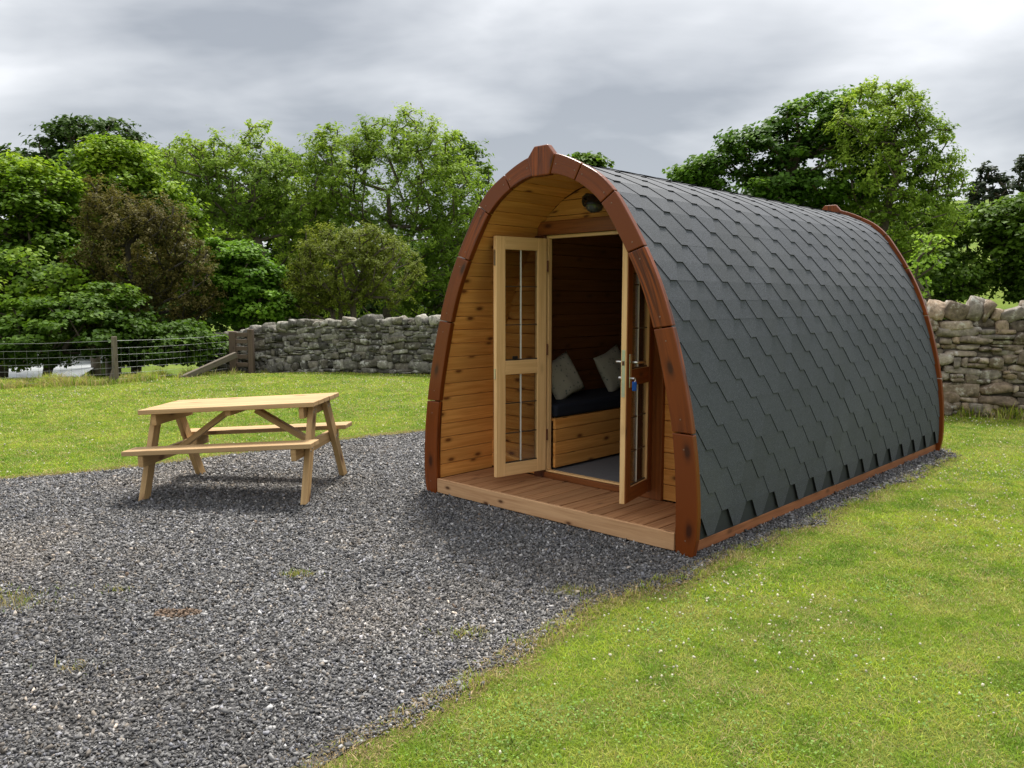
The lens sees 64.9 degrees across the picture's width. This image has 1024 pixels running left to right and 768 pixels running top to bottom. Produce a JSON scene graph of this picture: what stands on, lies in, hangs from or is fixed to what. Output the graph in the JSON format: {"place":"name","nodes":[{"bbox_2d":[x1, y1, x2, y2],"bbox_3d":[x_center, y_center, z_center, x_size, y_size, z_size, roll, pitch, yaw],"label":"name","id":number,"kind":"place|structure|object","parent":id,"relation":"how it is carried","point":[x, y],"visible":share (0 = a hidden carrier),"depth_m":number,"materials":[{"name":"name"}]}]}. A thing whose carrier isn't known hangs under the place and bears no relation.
{"place":"outdoors","nodes":[
{"label":"outdoors","id":0,"kind":"place"},
{"bbox_2d":[8,356,102,377],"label":"river","id":1,"kind":"structure","parent":0,"point":[76,369],"depth_m":31.61,"materials":[{"name":"grey liquid"}]},
{"bbox_2d":[0,430,963,767],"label":"gravel path","id":2,"kind":"structure","parent":0,"point":[230,716],"depth_m":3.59,"materials":[{"name":"grey gravel"}]},
{"bbox_2d":[121,392,351,504],"bbox_3d":[-2.265,0.528,6.863,1.530,0.773,1.170,-3,6,5],"label":"picnic table","id":3,"kind":"object","parent":2,"relation":"on","point":[192,444],"visible":0.99,"depth_m":6.61,"materials":[{"name":"brown wood"}]},
{"bbox_2d":[0,199,1023,767],"bbox_3d":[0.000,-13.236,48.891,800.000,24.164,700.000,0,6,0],"label":"ground","id":4,"kind":"structure","parent":0,"point":[666,763],"depth_m":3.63,"materials":[{"name":"green plant"}]},
{"bbox_2d":[0,149,68,361],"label":"tall tree","id":5,"kind":"object","parent":4,"relation":"on","point":[24,154],"visible":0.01,"depth_m":31.78,"materials":[{"name":"green plant"}]},
{"bbox_2d":[0,149,136,377],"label":"sycamore tree","id":6,"kind":"object","parent":4,"relation":"on","point":[31,248],"visible":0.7,"depth_m":19.36,"materials":[{"name":"green plant"}]},
{"bbox_2d":[0,113,159,376],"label":"tall tree","id":7,"kind":"object","parent":4,"relation":"on","point":[68,131],"visible":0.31,"depth_m":31.43,"materials":[{"name":"green plant"}]},
{"bbox_2d":[0,132,217,375],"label":"sycamore tree","id":8,"kind":"object","parent":4,"relation":"on","point":[109,155],"visible":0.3,"depth_m":21.73,"materials":[{"name":"green plant"}]},
{"bbox_2d":[0,281,228,375],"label":"understorey bush","id":9,"kind":"object","parent":4,"relation":"on","point":[139,332],"visible":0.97,"depth_m":17.11,"materials":[{"name":"green plant"}]},
{"bbox_2d":[0,335,237,383],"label":"wire fence","id":10,"kind":"object","parent":4,"relation":"on","point":[114,373],"visible":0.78,"depth_m":15.78,"materials":[{"name":"grey metal"}]},
{"bbox_2d":[50,193,204,359],"bbox_3d":[-19.694,-5.096,39.351,9.691,9.922,8.833,-3,7,-26],"label":"dark tree","id":11,"kind":"object","parent":4,"relation":"on","point":[78,355],"depth_m":37.94,"materials":[{"name":"green plant"}]},
{"bbox_2d":[50,173,226,374],"bbox_3d":[-8.993,-2.140,19.271,4.396,5.735,2.535,0,6,0],"label":"brown leaved bush","id":12,"kind":"object","parent":4,"relation":"on","point":[150,229],"visible":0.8,"depth_m":18.93,"materials":[{"name":"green plant"}]},
{"bbox_2d":[106,139,367,298],"bbox_3d":[-10.281,-4.129,30.613,10.180,9.987,6.356,0,6,0],"label":"broadleaf tree","id":13,"kind":"object","parent":4,"relation":"on","point":[296,157],"visible":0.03,"depth_m":29.53,"materials":[{"name":"green plant"}]},
{"bbox_2d":[137,118,337,318],"bbox_3d":[-8.823,-3.626,26.108,6.210,9.974,4.125,-2,6,-21],"label":"leaning tree","id":14,"kind":"object","parent":4,"relation":"on","point":[245,217],"visible":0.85,"depth_m":25.33,"materials":[{"name":"green plant"}]},
{"bbox_2d":[148,178,330,365],"bbox_3d":[-11.205,-4.000,33.355,8.308,9.296,8.201,0,6,0],"label":"dark tree","id":15,"kind":"object","parent":4,"relation":"on","point":[217,325],"visible":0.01,"depth_m":31.30,"materials":[{"name":"green plant"}]},
{"bbox_2d":[228,329,254,374],"bbox_3d":[-6.049,-0.601,18.065,0.537,1.250,0.161,-1,6,-7],"label":"wooden stile","id":16,"kind":"object","parent":4,"relation":"on","point":[234,341],"visible":0.81,"depth_m":17.99,"materials":[{"name":"wood"}]},
{"bbox_2d":[186,236,310,330],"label":"sycamore sapling","id":17,"kind":"object","parent":4,"relation":"on","point":[244,259],"visible":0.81,"depth_m":19.97,"materials":[{"name":"green plant"}]},
{"bbox_2d":[202,314,443,373],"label":"dry stone wall","id":18,"kind":"structure","parent":4,"relation":"on","point":[374,343],"depth_m":17.82,"materials":[{"name":"grey stone"}]},
{"bbox_2d":[253,212,440,322],"bbox_3d":[-6.823,-3.537,33.451,8.236,8.393,7.990,0,6,0],"label":"dark tree","id":19,"kind":"object","parent":4,"relation":"on","point":[371,308],"visible":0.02,"depth_m":32.34,"materials":[{"name":"green plant"}]},
{"bbox_2d":[273,218,427,319],"bbox_3d":[-4.037,-2.026,20.390,3.848,4.320,2.452,3,7,24],"label":"hawthorn bush","id":20,"kind":"object","parent":4,"relation":"on","point":[368,257],"visible":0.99,"depth_m":20.06,"materials":[{"name":"green plant"}]},
{"bbox_2d":[279,101,494,319],"bbox_3d":[-4.155,-4.454,27.649,7.691,9.690,6.988,0,6,0],"label":"ash tree","id":21,"kind":"object","parent":4,"relation":"on","point":[367,156],"visible":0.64,"depth_m":26.09,"materials":[{"name":"green plant"}]},
{"bbox_2d":[411,200,471,315],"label":"dark tree","id":22,"kind":"object","parent":4,"relation":"on","point":[437,267],"visible":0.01,"depth_m":38.44,"materials":[{"name":"green plant"}]},
{"bbox_2d":[394,128,497,317],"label":"ash tree","id":23,"kind":"object","parent":4,"relation":"on","point":[469,149],"visible":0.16,"depth_m":29.73,"materials":[{"name":"green plant"}]},
{"bbox_2d":[0,366,1023,676],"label":"rough grass","id":24,"kind":"structure","parent":4,"relation":"on","point":[56,378],"depth_m":14.64,"materials":[{"name":"green plant"}]},
{"bbox_2d":[0,373,1023,767],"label":"clover","id":25,"kind":"object","parent":4,"relation":"on","point":[656,703],"depth_m":3.39,"materials":[{"name":"green plant"}]},
{"bbox_2d":[566,151,614,168],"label":"distant tree","id":26,"kind":"object","parent":4,"relation":"on","point":[597,159],"visible":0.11,"depth_m":32.82,"materials":[{"name":"green plant"}]},
{"bbox_2d":[425,144,943,556],"bbox_3d":[1.922,-0.495,7.538,2.601,2.722,4.986,6,8,43],"label":"camping pod","id":27,"kind":"object","parent":4,"relation":"on","point":[779,358],"visible":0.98,"depth_m":6.33,"materials":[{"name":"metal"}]},
{"bbox_2d":[493,236,548,477],"bbox_3d":[0.073,-0.215,6.427,0.520,1.885,0.058,-4,7,-37],"label":"door","id":28,"kind":"structure","parent":27,"relation":"in","point":[502,366],"depth_m":6.40,"materials":[{"name":"brown wood"}]},
{"bbox_2d":[552,387,620,417],"bbox_3d":[1.136,0.104,7.884,0.555,0.112,2.810,6,8,43],"label":"mattress","id":29,"kind":"object","parent":27,"relation":"on","point":[587,401],"visible":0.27,"depth_m":7.09,"materials":[{"name":"blue fabric"}]},
{"bbox_2d":[552,351,584,398],"bbox_3d":[0.449,-0.059,7.171,0.400,0.380,0.149,-29,4,-41],"label":"cushion","id":30,"kind":"object","parent":29,"relation":"on","point":[566,381],"visible":0.82,"depth_m":7.11,"materials":[{"name":"fabric"}]},
{"bbox_2d":[593,344,620,391],"bbox_3d":[0.980,-0.137,7.779,0.149,0.400,0.420,-20,7,45],"label":"cushion","id":31,"kind":"object","parent":29,"relation":"on","point":[608,368],"visible":0.77,"depth_m":7.67,"materials":[{"name":"fabric"}]},
{"bbox_2d":[632,379,636,390],"bbox_3d":[0.830,0.000,5.465,0.033,0.094,0.009,-2,6,-16],"label":"key tag","id":32,"kind":"object","parent":27,"relation":"hanging from","point":[634,385],"visible":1,"depth_m":5.46,"materials":[{"name":"blue plastic"}]},
{"bbox_2d":[615,244,653,503],"bbox_3d":[0.885,-0.134,5.655,0.186,1.885,0.526,4,7,31],"label":"door","id":33,"kind":"structure","parent":27,"relation":"in","point":[637,340],"depth_m":5.63,"materials":[{"name":"brown wood"}]},
{"bbox_2d":[662,83,906,214],"bbox_3d":[8.490,-5.586,25.590,7.491,7.767,3.978,0,6,0],"label":"sycamore tree","id":34,"kind":"object","parent":4,"relation":"on","point":[783,178],"visible":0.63,"depth_m":24.75,"materials":[{"name":"green plant"}]},
{"bbox_2d":[730,166,880,214],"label":"dark tree","id":35,"kind":"object","parent":4,"relation":"on","point":[745,193],"visible":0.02,"depth_m":34.06,"materials":[{"name":"green plant"}]},
{"bbox_2d":[816,75,975,265],"bbox_3d":[11.452,-5.221,24.078,4.681,7.642,3.258,0,6,0],"label":"ash tree","id":36,"kind":"object","parent":4,"relation":"on","point":[892,156],"visible":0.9,"depth_m":23.48,"materials":[{"name":"green plant"}]},
{"bbox_2d":[889,218,967,292],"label":"dark tree","id":37,"kind":"object","parent":4,"relation":"on","point":[938,279],"visible":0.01,"depth_m":33.62,"materials":[{"name":"green plant"}]},
{"bbox_2d":[906,231,956,301],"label":"sapling","id":38,"kind":"object","parent":4,"relation":"on","point":[927,248],"visible":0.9,"depth_m":14.40,"materials":[{"name":"green plant"}]},
{"bbox_2d":[875,198,1003,302],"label":"broadleaf tree","id":39,"kind":"object","parent":4,"relation":"on","point":[973,278],"visible":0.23,"depth_m":26.85,"materials":[{"name":"green plant"}]},
{"bbox_2d":[924,295,1023,416],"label":"dry stone wall","id":40,"kind":"structure","parent":4,"relation":"on","point":[979,341],"depth_m":11.00,"materials":[{"name":"grey stone"}]},
{"bbox_2d":[959,160,1017,271],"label":"sparse tree","id":41,"kind":"object","parent":4,"relation":"on","point":[980,183],"visible":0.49,"depth_m":43.74,"materials":[{"name":"green plant"}]},
{"bbox_2d":[964,192,1023,303],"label":"broadleaf tree","id":42,"kind":"object","parent":4,"relation":"on","point":[996,224],"visible":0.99,"depth_m":26.42,"materials":[{"name":"green plant"}]},
{"bbox_2d":[1004,154,1023,194],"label":"sparse tree","id":43,"kind":"object","parent":4,"relation":"on","point":[1018,168],"visible":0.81,"depth_m":37.15,"materials":[{"name":"green plant"}]},
{"bbox_2d":[0,0,1023,275],"label":"sky","id":44,"kind":"structure","parent":0,"point":[648,86],"materials":[{"name":"grey"}]}
]}

